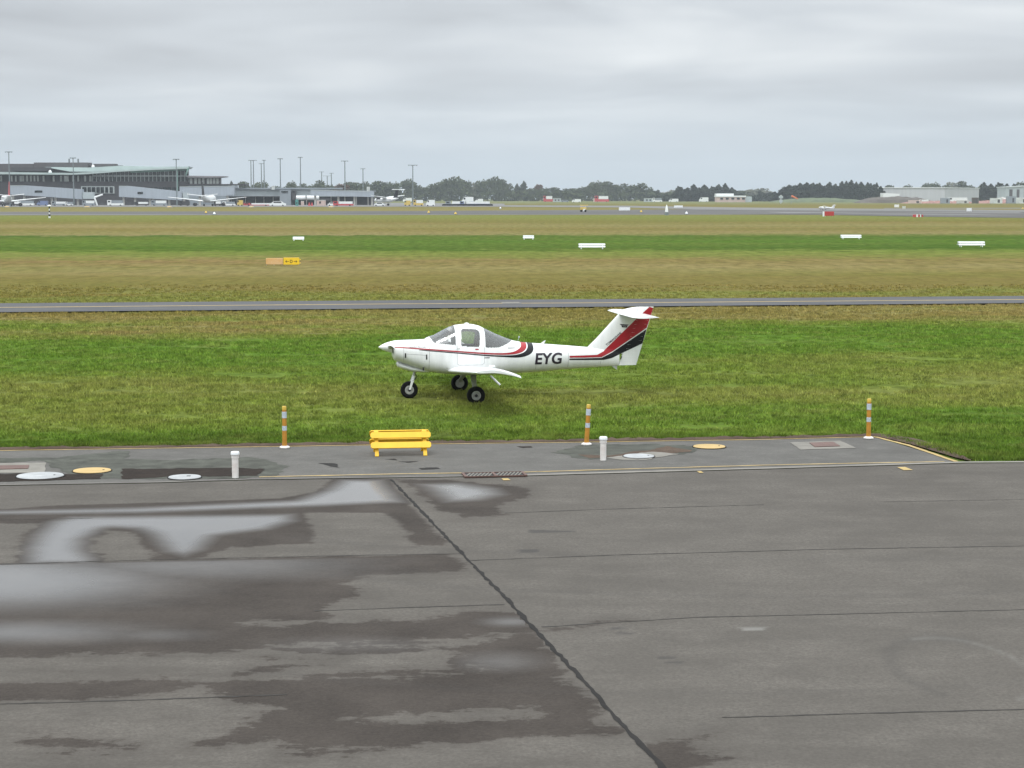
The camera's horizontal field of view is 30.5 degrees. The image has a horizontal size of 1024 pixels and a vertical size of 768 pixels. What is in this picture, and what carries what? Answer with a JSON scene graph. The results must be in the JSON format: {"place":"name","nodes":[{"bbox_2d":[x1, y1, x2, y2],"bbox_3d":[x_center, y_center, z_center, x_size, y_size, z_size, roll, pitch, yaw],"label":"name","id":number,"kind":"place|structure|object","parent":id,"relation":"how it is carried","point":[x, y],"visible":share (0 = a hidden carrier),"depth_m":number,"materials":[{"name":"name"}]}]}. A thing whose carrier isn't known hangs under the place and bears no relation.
{"place":"outdoors","nodes":[
{"label":"outdoors","id":0,"kind":"place"},
{"bbox_2d":[0,214,732,214],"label":"runway shoulder","id":1,"kind":"object","parent":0,"point":[365,214],"visible":1,"depth_m":536.71},
{"bbox_2d":[0,463,1023,767],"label":"apron","id":2,"kind":"object","parent":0,"point":[120,627],"visible":1,"depth_m":22.62,"materials":[{"name":"concrete"}]},
{"bbox_2d":[0,461,1023,484],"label":"kerb channel","id":3,"kind":"object","parent":2,"relation":"on","point":[642,471],"visible":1,"depth_m":35.14,"materials":[{"name":"concrete"}]},
{"bbox_2d":[4,499,1023,717],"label":"apron joints","id":4,"kind":"object","parent":2,"relation":"on","point":[565,625],"visible":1,"depth_m":23.04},
{"bbox_2d":[390,479,666,767],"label":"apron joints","id":5,"kind":"object","parent":2,"relation":"on","point":[642,745],"visible":1,"depth_m":21.26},
{"bbox_2d":[501,437,955,479],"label":"yellow paint marks","id":6,"kind":"object","parent":2,"relation":"on","point":[904,468],"visible":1,"depth_m":37.23},
{"bbox_2d":[0,199,1023,485],"bbox_3d":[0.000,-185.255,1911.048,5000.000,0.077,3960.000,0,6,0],"label":"ground","id":7,"kind":"structure","parent":0,"point":[350,251],"depth_m":146.50,"materials":[{"name":"green plant"}]},
{"bbox_2d":[0,159,248,204],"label":"terminal building","id":8,"kind":"structure","parent":7,"relation":"on","point":[106,180],"depth_m":1144.44,"materials":[{"name":"metal"}]},
{"bbox_2d":[92,171,172,180],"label":"window frame","id":9,"kind":"structure","parent":8,"relation":"in","point":[128,171],"depth_m":1143.34,"materials":[{"name":"grey"}]},
{"bbox_2d":[180,186,234,204],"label":"jet bridge","id":10,"kind":"structure","parent":7,"relation":"on","point":[227,191],"depth_m":1109.14,"materials":[{"name":"grey"}]},
{"bbox_2d":[0,203,504,206],"bbox_3d":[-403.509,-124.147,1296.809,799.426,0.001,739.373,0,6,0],"label":"apron","id":11,"kind":"object","parent":7,"relation":"on","point":[424,205],"visible":0.5,"depth_m":973.98,"materials":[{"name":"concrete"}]},
{"bbox_2d":[0,182,45,205],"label":"airliner","id":12,"kind":"object","parent":11,"relation":"on","point":[6,198],"visible":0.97,"depth_m":996.04,"materials":[{"name":"metal"}]},
{"bbox_2d":[10,185,94,204],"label":"jet bridge","id":13,"kind":"structure","parent":11,"relation":"on","point":[54,192],"depth_m":1084.39,"materials":[{"name":"grey"}]},
{"bbox_2d":[107,200,123,205],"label":"baggage truck","id":14,"kind":"object","parent":11,"relation":"on","point":[115,202],"visible":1,"depth_m":1063.91,"materials":[{"name":"white metal"}]},
{"bbox_2d":[119,186,188,204],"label":"jet bridge","id":15,"kind":"structure","parent":11,"relation":"on","point":[137,192],"depth_m":1084.50,"materials":[{"name":"grey"}]},
{"bbox_2d":[151,200,166,205],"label":"baggage truck","id":16,"kind":"object","parent":11,"relation":"on","point":[163,203],"visible":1,"depth_m":1078.84,"materials":[{"name":"white metal"}]},
{"bbox_2d":[169,182,245,205],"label":"airliner","id":17,"kind":"object","parent":11,"relation":"on","point":[211,198],"visible":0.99,"depth_m":1026.06,"materials":[{"name":"metal"}]},
{"bbox_2d":[229,186,375,204],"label":"pier building","id":18,"kind":"structure","parent":11,"relation":"on","point":[288,196],"depth_m":1147.12,"materials":[{"name":"grey glass"}]},
{"bbox_2d":[371,189,404,205],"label":"airliner","id":19,"kind":"object","parent":11,"relation":"on","point":[385,199],"visible":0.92,"depth_m":1069.56,"materials":[{"name":"white paint"}]},
{"bbox_2d":[442,204,492,205],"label":"barrier","id":20,"kind":"object","parent":11,"relation":"on","point":[467,204],"visible":1,"depth_m":1034.08,"materials":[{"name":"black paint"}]},
{"bbox_2d":[266,258,299,264],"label":"taxiway sign","id":21,"kind":"object","parent":7,"relation":"on","point":[291,261],"visible":1,"depth_m":140.47,"materials":[{"name":"yellow"}]},
{"bbox_2d":[313,180,329,187],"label":"broadleaf tree","id":22,"kind":"object","parent":7,"relation":"on","point":[319,184],"visible":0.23,"depth_m":1888.13,"materials":[{"name":"green plant"}]},
{"bbox_2d":[311,190,373,204],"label":"jet bridge","id":23,"kind":"structure","parent":7,"relation":"on","point":[338,193],"depth_m":1084.45,"materials":[{"name":"grey"}]},
{"bbox_2d":[333,201,353,205],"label":"service truck","id":24,"kind":"object","parent":7,"relation":"on","point":[349,203],"visible":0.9,"depth_m":1029.12,"materials":[{"name":"white metal"}]},
{"bbox_2d":[351,182,362,189],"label":"broadleaf tree","id":25,"kind":"object","parent":7,"relation":"on","point":[356,186],"visible":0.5,"depth_m":1986.30,"materials":[{"name":"green plant"}]},
{"bbox_2d":[372,181,386,198],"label":"broadleaf tree","id":26,"kind":"object","parent":7,"relation":"on","point":[377,184],"visible":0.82,"depth_m":2083.85,"materials":[{"name":"green plant"}]},
{"bbox_2d":[379,182,399,196],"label":"broadleaf tree","id":27,"kind":"object","parent":7,"relation":"on","point":[388,188],"visible":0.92,"depth_m":2083.55,"materials":[{"name":"green plant"}]},
{"bbox_2d":[389,181,403,200],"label":"broadleaf tree","id":28,"kind":"object","parent":7,"relation":"on","point":[395,185],"visible":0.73,"depth_m":2085.58,"materials":[{"name":"green plant"}]},
{"bbox_2d":[400,179,417,192],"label":"broadleaf tree","id":29,"kind":"object","parent":7,"relation":"on","point":[406,185],"visible":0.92,"depth_m":2184.36,"materials":[{"name":"green plant"}]},
{"bbox_2d":[409,185,428,196],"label":"broadleaf tree","id":30,"kind":"object","parent":7,"relation":"on","point":[419,189],"visible":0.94,"depth_m":2185.30,"materials":[{"name":"green plant"}]},
{"bbox_2d":[427,182,446,196],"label":"broadleaf tree","id":31,"kind":"object","parent":7,"relation":"on","point":[435,188],"visible":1,"depth_m":2182.95,"materials":[{"name":"green plant"}]},
{"bbox_2d":[439,176,467,195],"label":"broadleaf tree","id":32,"kind":"object","parent":7,"relation":"on","point":[454,185],"visible":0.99,"depth_m":2181.57,"materials":[{"name":"green plant"}]},
{"bbox_2d":[0,437,956,484],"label":"service strip","id":33,"kind":"object","parent":7,"relation":"on","point":[452,460],"visible":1,"depth_m":36.80,"materials":[{"name":"concrete"}]},
{"bbox_2d":[0,462,45,472],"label":"concrete pad","id":34,"kind":"object","parent":33,"relation":"on","point":[36,467],"visible":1,"depth_m":35.13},
{"bbox_2d":[0,465,28,468],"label":"access cover","id":35,"kind":"object","parent":34,"relation":"on","point":[14,466],"visible":1,"depth_m":35.43,"materials":[{"name":"metal"}]},
{"bbox_2d":[15,472,64,479],"bbox_3d":[-8.611,1.667,34.305,0.894,0.026,0.894,0,6,0],"label":"manhole cover","id":36,"kind":"object","parent":33,"relation":"on","point":[39,475],"visible":1,"depth_m":34.22,"materials":[{"name":"white paint"}]},
{"bbox_2d":[0,473,102,481],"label":"damp patch","id":37,"kind":"object","parent":33,"relation":"on","point":[7,477],"visible":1,"depth_m":34.13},
{"bbox_2d":[72,467,111,473],"bbox_3d":[-7.809,1.603,34.951,0.738,0.026,0.738,0,6,0],"label":"manhole cover","id":38,"kind":"object","parent":33,"relation":"on","point":[92,470],"visible":1,"depth_m":34.85,"materials":[{"name":"yellow paint"}]},
{"bbox_2d":[0,451,288,478],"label":"damp patch","id":39,"kind":"object","parent":33,"relation":"on","point":[116,462],"visible":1,"depth_m":35.95,"materials":[{"name":"asphalt"}]},
{"bbox_2d":[167,474,201,479],"bbox_3d":[-5.945,1.682,34.136,0.624,0.029,0.624,0,6,0],"label":"manhole cover","id":40,"kind":"object","parent":33,"relation":"on","point":[184,477],"visible":1,"depth_m":34.06,"materials":[{"name":"metal"}]},
{"bbox_2d":[121,468,263,478],"bbox_3d":[-5.911,1.631,34.803,2.662,0.001,1.364,-1,6,-9],"label":"damp patch","id":41,"kind":"object","parent":33,"relation":"on","point":[129,473],"visible":0.98,"depth_m":34.75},
{"bbox_2d":[231,451,238,477],"bbox_3d":[-5.024,1.460,34.114,0.158,0.487,0.158,0,6,0],"label":"vent pipe","id":42,"kind":"object","parent":33,"relation":"on","point":[235,464],"visible":1,"depth_m":34.07,"materials":[{"name":"white plastic"}]},
{"bbox_2d":[280,406,289,447],"bbox_3d":[-4.613,0.870,38.100,0.210,0.854,0.210,0,6,0],"label":"delineator post","id":43,"kind":"object","parent":33,"relation":"on","point":[284,428],"visible":1,"depth_m":38.06,"materials":[{"name":"orange plastic"}]},
{"bbox_2d":[369,429,430,456],"bbox_3d":[-2.223,1.157,37.313,1.190,0.488,0.741,-1,6,-7],"label":"barrier","id":44,"kind":"object","parent":33,"relation":"on","point":[386,439],"visible":1,"depth_m":37.08,"materials":[{"name":"yellow paint"}]},
{"bbox_2d":[0,436,944,476],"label":"painted edge line","id":45,"kind":"object","parent":33,"relation":"on","point":[527,442],"visible":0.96,"depth_m":37.91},
{"bbox_2d":[461,471,526,477],"bbox_3d":[-0.325,1.657,34.448,1.156,0.025,0.488,-1,6,-9],"label":"drain grate","id":46,"kind":"object","parent":33,"relation":"on","point":[493,474],"visible":1,"depth_m":34.45,"materials":[{"name":"black"}]},
{"bbox_2d":[581,404,591,444],"bbox_3d":[1.532,0.831,38.597,0.210,0.833,0.210,0,6,0],"label":"delineator post","id":47,"kind":"object","parent":33,"relation":"on","point":[587,425],"visible":1,"depth_m":38.56,"materials":[{"name":"orange plastic"}]},
{"bbox_2d":[599,436,606,460],"bbox_3d":[1.767,1.243,36.385,0.158,0.467,0.158,0,6,0],"label":"vent pipe","id":48,"kind":"object","parent":33,"relation":"on","point":[603,440],"visible":1,"depth_m":36.34,"materials":[{"name":"white plastic"}]},
{"bbox_2d":[552,443,698,459],"bbox_3d":[2.256,1.327,37.882,3.107,0.001,2.100,-2,6,-22],"label":"damp patch","id":49,"kind":"object","parent":33,"relation":"on","point":[611,449],"visible":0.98,"depth_m":37.94,"materials":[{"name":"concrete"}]},
{"bbox_2d":[578,446,691,457],"bbox_3d":[2.454,1.373,37.397,2.425,0.001,0.942,-4,7,-34],"label":"damp patch","id":50,"kind":"object","parent":49,"relation":"on","point":[667,449],"visible":0.96,"depth_m":37.61,"materials":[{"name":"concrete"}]},
{"bbox_2d":[606,452,675,459],"bbox_3d":[2.600,1.416,36.954,1.480,0.001,0.768,-6,8,-44],"label":"concrete pad","id":51,"kind":"object","parent":33,"relation":"on","point":[659,454],"visible":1,"depth_m":37.03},
{"bbox_2d":[622,454,654,458],"bbox_3d":[2.490,1.409,36.891,0.645,0.026,0.645,0,6,0],"label":"manhole cover","id":52,"kind":"object","parent":51,"relation":"on","point":[639,456],"visible":1,"depth_m":36.75,"materials":[{"name":"white paint"}]},
{"bbox_2d":[692,444,725,448],"bbox_3d":[4.021,1.267,38.317,0.697,0.026,0.697,0,6,0],"label":"manhole cover","id":53,"kind":"object","parent":33,"relation":"on","point":[708,446],"visible":1,"depth_m":38.20,"materials":[{"name":"metal"}]},
{"bbox_2d":[790,441,854,449],"bbox_3d":[6.339,1.253,38.593,1.296,0.001,1.172,-1,6,-12],"label":"concrete pad","id":54,"kind":"object","parent":33,"relation":"on","point":[803,445],"visible":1,"depth_m":38.52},
{"bbox_2d":[809,442,839,446],"bbox_3d":[6.427,1.241,38.642,0.554,0.012,0.791,0,6,0],"label":"access cover","id":55,"kind":"object","parent":54,"relation":"on","point":[823,444],"visible":1,"depth_m":38.57,"materials":[{"name":"metal"}]},
{"bbox_2d":[863,398,873,438],"bbox_3d":[7.517,0.727,39.590,0.210,0.844,0.210,0,6,0],"label":"delineator post","id":56,"kind":"object","parent":33,"relation":"on","point":[868,427],"visible":1,"depth_m":39.55,"materials":[{"name":"orange plastic"}]},
{"bbox_2d":[473,179,489,197],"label":"broadleaf tree","id":57,"kind":"object","parent":7,"relation":"on","point":[481,186],"visible":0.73,"depth_m":2283.81,"materials":[{"name":"green plant"}]},
{"bbox_2d":[0,433,971,460],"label":"soil edge","id":58,"kind":"object","parent":7,"relation":"on","point":[491,441],"visible":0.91,"depth_m":38.93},
{"bbox_2d":[484,176,502,198],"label":"broadleaf tree","id":59,"kind":"object","parent":7,"relation":"on","point":[493,185],"visible":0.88,"depth_m":2233.40,"materials":[{"name":"green plant"}]},
{"bbox_2d":[497,179,509,195],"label":"broadleaf tree","id":60,"kind":"object","parent":7,"relation":"on","point":[505,186],"visible":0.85,"depth_m":2234.49,"materials":[{"name":"green plant"}]},
{"bbox_2d":[0,283,1023,460],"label":"grass","id":61,"kind":"structure","parent":7,"relation":"on","point":[122,437],"depth_m":54.39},
{"bbox_2d":[0,296,1023,311],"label":"taxiway","id":62,"kind":"structure","parent":7,"relation":"on","point":[172,306],"depth_m":89.44,"materials":[{"name":"asphalt"}]},
{"bbox_2d":[0,299,1023,307],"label":"taxiway centre line","id":63,"kind":"object","parent":62,"relation":"on","point":[490,303],"visible":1,"depth_m":89.35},
{"bbox_2d":[0,209,1023,217],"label":"runway","id":64,"kind":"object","parent":7,"relation":"on","point":[878,213],"visible":0.86,"depth_m":605.44,"materials":[{"name":"asphalt"}]},
{"bbox_2d":[775,212,859,212],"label":"runway patch","id":65,"kind":"object","parent":64,"relation":"on","point":[815,212],"visible":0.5,"depth_m":604.48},
{"bbox_2d":[845,213,986,214],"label":"runway patch","id":66,"kind":"object","parent":64,"relation":"on","point":[921,214],"visible":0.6,"depth_m":536.39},
{"bbox_2d":[917,212,1019,212],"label":"runway patch","id":67,"kind":"object","parent":64,"relation":"on","point":[968,212],"visible":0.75,"depth_m":604.48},
{"bbox_2d":[379,307,658,403],"bbox_3d":[0.140,-0.811,48.391,7.169,2.304,10.400,-1,6,-9],"label":"light aircraft","id":68,"kind":"object","parent":7,"relation":"on","point":[490,353],"visible":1,"depth_m":48.01,"materials":[{"name":"white metal"}]},
{"bbox_2d":[374,190,673,200],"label":"undergrowth","id":69,"kind":"object","parent":7,"relation":"on","point":[566,195],"visible":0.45,"depth_m":2177.01,"materials":[{"name":"green plant"}]},
{"bbox_2d":[523,188,539,194],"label":"broadleaf tree","id":70,"kind":"object","parent":7,"relation":"on","point":[534,191],"visible":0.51,"depth_m":2235.80,"materials":[{"name":"green plant"}]},
{"bbox_2d":[578,243,604,248],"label":"marker board","id":71,"kind":"object","parent":7,"relation":"on","point":[581,244],"visible":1,"depth_m":183.41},
{"bbox_2d":[587,180,606,195],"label":"broadleaf tree","id":72,"kind":"object","parent":7,"relation":"on","point":[595,187],"visible":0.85,"depth_m":2233.50,"materials":[{"name":"green plant"}]},
{"bbox_2d":[595,196,608,201],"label":"truck","id":73,"kind":"object","parent":7,"relation":"on","point":[603,199],"visible":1,"depth_m":1839.96,"materials":[{"name":"red metal"}]},
{"bbox_2d":[602,181,612,193],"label":"broadleaf tree","id":74,"kind":"object","parent":7,"relation":"on","point":[607,185],"visible":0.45,"depth_m":2283.00,"materials":[{"name":"green plant"}]},
{"bbox_2d":[609,184,623,196],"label":"broadleaf tree","id":75,"kind":"object","parent":7,"relation":"on","point":[615,188],"visible":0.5,"depth_m":2233.49,"materials":[{"name":"green plant"}]},
{"bbox_2d":[630,183,654,196],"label":"broadleaf tree","id":76,"kind":"object","parent":7,"relation":"on","point":[638,188],"visible":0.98,"depth_m":2186.34,"materials":[{"name":"green plant"}]},
{"bbox_2d":[672,186,687,201],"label":"conifer tree","id":77,"kind":"object","parent":7,"relation":"on","point":[678,191],"visible":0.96,"depth_m":1986.17,"materials":[{"name":"green plant"}]},
{"bbox_2d":[678,187,693,201],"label":"conifer tree","id":78,"kind":"object","parent":7,"relation":"on","point":[687,192],"visible":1,"depth_m":1985.40,"materials":[{"name":"green plant"}]},
{"bbox_2d":[686,184,699,201],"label":"conifer tree","id":79,"kind":"object","parent":7,"relation":"on","point":[694,189],"visible":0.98,"depth_m":1985.30,"materials":[{"name":"green plant"}]},
{"bbox_2d":[691,185,713,201],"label":"conifer tree","id":80,"kind":"object","parent":7,"relation":"on","point":[705,190],"visible":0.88,"depth_m":1985.77,"materials":[{"name":"green plant"}]},
{"bbox_2d":[646,193,772,200],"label":"undergrowth","id":81,"kind":"object","parent":7,"relation":"on","point":[758,197],"visible":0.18,"depth_m":2037.70,"materials":[{"name":"green plant"}]},
{"bbox_2d":[708,186,716,201],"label":"conifer tree","id":82,"kind":"object","parent":7,"relation":"on","point":[711,191],"visible":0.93,"depth_m":1986.83,"materials":[{"name":"green plant"}]},
{"bbox_2d":[714,194,751,201],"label":"shed","id":83,"kind":"structure","parent":7,"relation":"on","point":[725,198],"depth_m":1791.98,"materials":[{"name":"white metal"}]},
{"bbox_2d":[505,205,1023,211],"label":"side taxiway","id":84,"kind":"structure","parent":7,"relation":"on","point":[740,208],"depth_m":809.87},
{"bbox_2d":[781,185,795,198],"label":"conifer tree","id":85,"kind":"object","parent":7,"relation":"on","point":[788,189],"visible":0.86,"depth_m":1835.35,"materials":[{"name":"green plant"}]},
{"bbox_2d":[791,183,805,197],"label":"conifer tree","id":86,"kind":"object","parent":7,"relation":"on","point":[799,188],"visible":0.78,"depth_m":1836.34,"materials":[{"name":"green plant"}]},
{"bbox_2d":[798,182,813,197],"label":"conifer tree","id":87,"kind":"object","parent":7,"relation":"on","point":[806,185],"visible":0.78,"depth_m":1835.29,"materials":[{"name":"green plant"}]},
{"bbox_2d":[806,183,818,197],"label":"conifer tree","id":88,"kind":"object","parent":7,"relation":"on","point":[812,186],"visible":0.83,"depth_m":1836.19,"materials":[{"name":"green plant"}]},
{"bbox_2d":[770,198,858,201],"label":"grass bank","id":89,"kind":"structure","parent":7,"relation":"on","point":[819,200],"depth_m":1701.28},
{"bbox_2d":[814,183,824,197],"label":"conifer tree","id":90,"kind":"object","parent":7,"relation":"on","point":[818,187],"visible":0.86,"depth_m":1836.53,"materials":[{"name":"green plant"}]},
{"bbox_2d":[823,182,835,197],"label":"conifer tree","id":91,"kind":"object","parent":7,"relation":"on","point":[829,187],"visible":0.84,"depth_m":1836.06,"materials":[{"name":"green plant"}]},
{"bbox_2d":[828,184,840,197],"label":"conifer tree","id":92,"kind":"object","parent":7,"relation":"on","point":[835,187],"visible":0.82,"depth_m":1836.96,"materials":[{"name":"green plant"}]},
{"bbox_2d":[836,181,848,198],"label":"conifer tree","id":93,"kind":"object","parent":7,"relation":"on","point":[841,186],"visible":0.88,"depth_m":1837.20,"materials":[{"name":"green plant"}]},
{"bbox_2d":[842,181,852,198],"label":"conifer tree","id":94,"kind":"object","parent":7,"relation":"on","point":[847,186],"visible":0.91,"depth_m":1837.13,"materials":[{"name":"green plant"}]},
{"bbox_2d":[843,180,857,199],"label":"conifer tree","id":95,"kind":"object","parent":7,"relation":"on","point":[851,185],"visible":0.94,"depth_m":1836.79,"materials":[{"name":"green plant"}]},
{"bbox_2d":[856,182,868,199],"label":"conifer tree","id":96,"kind":"object","parent":7,"relation":"on","point":[861,188],"visible":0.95,"depth_m":1836.60,"materials":[{"name":"green plant"}]},
{"bbox_2d":[861,182,872,199],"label":"conifer tree","id":97,"kind":"object","parent":7,"relation":"on","point":[867,187],"visible":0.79,"depth_m":1837.37,"materials":[{"name":"green plant"}]},
{"bbox_2d":[868,183,877,196],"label":"conifer tree","id":98,"kind":"object","parent":7,"relation":"on","point":[873,186],"visible":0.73,"depth_m":1837.16,"materials":[{"name":"green plant"}]},
{"bbox_2d":[880,193,899,196],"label":"shed","id":99,"kind":"structure","parent":7,"relation":"on","point":[887,195],"depth_m":1592.01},
{"bbox_2d":[854,196,929,202],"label":"grass bank","id":100,"kind":"structure","parent":7,"relation":"on","point":[897,199],"depth_m":1538.40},
{"bbox_2d":[878,187,979,201],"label":"hangar","id":101,"kind":"structure","parent":7,"relation":"on","point":[934,193],"depth_m":1641.76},
{"bbox_2d":[957,241,984,246],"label":"marker board","id":102,"kind":"object","parent":7,"relation":"on","point":[980,243],"visible":1,"depth_m":190.98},
{"bbox_2d":[979,182,990,200],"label":"conifer tree","id":103,"kind":"object","parent":7,"relation":"on","point":[984,187],"visible":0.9,"depth_m":1837.22,"materials":[{"name":"green plant"}]},
{"bbox_2d":[984,183,996,199],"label":"conifer tree","id":104,"kind":"object","parent":7,"relation":"on","point":[992,190],"visible":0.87,"depth_m":1836.20,"materials":[{"name":"green plant"}]},
{"bbox_2d":[996,186,1023,197],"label":"shed","id":105,"kind":"structure","parent":7,"relation":"on","point":[1016,191],"depth_m":1591.85,"materials":[{"name":"grey"}]},
{"bbox_2d":[1006,196,1015,202],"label":"site container","id":106,"kind":"object","parent":7,"relation":"on","point":[1010,199],"visible":1,"depth_m":1429.84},
{"bbox_2d":[0,0,1023,198],"label":"sky","id":107,"kind":"structure","parent":0,"point":[663,95],"materials":[{"name":"grey"}]},
{"bbox_2d":[884,208,1021,208],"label":"runway shoulder","id":108,"kind":"object","parent":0,"point":[953,208],"visible":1,"depth_m":808.26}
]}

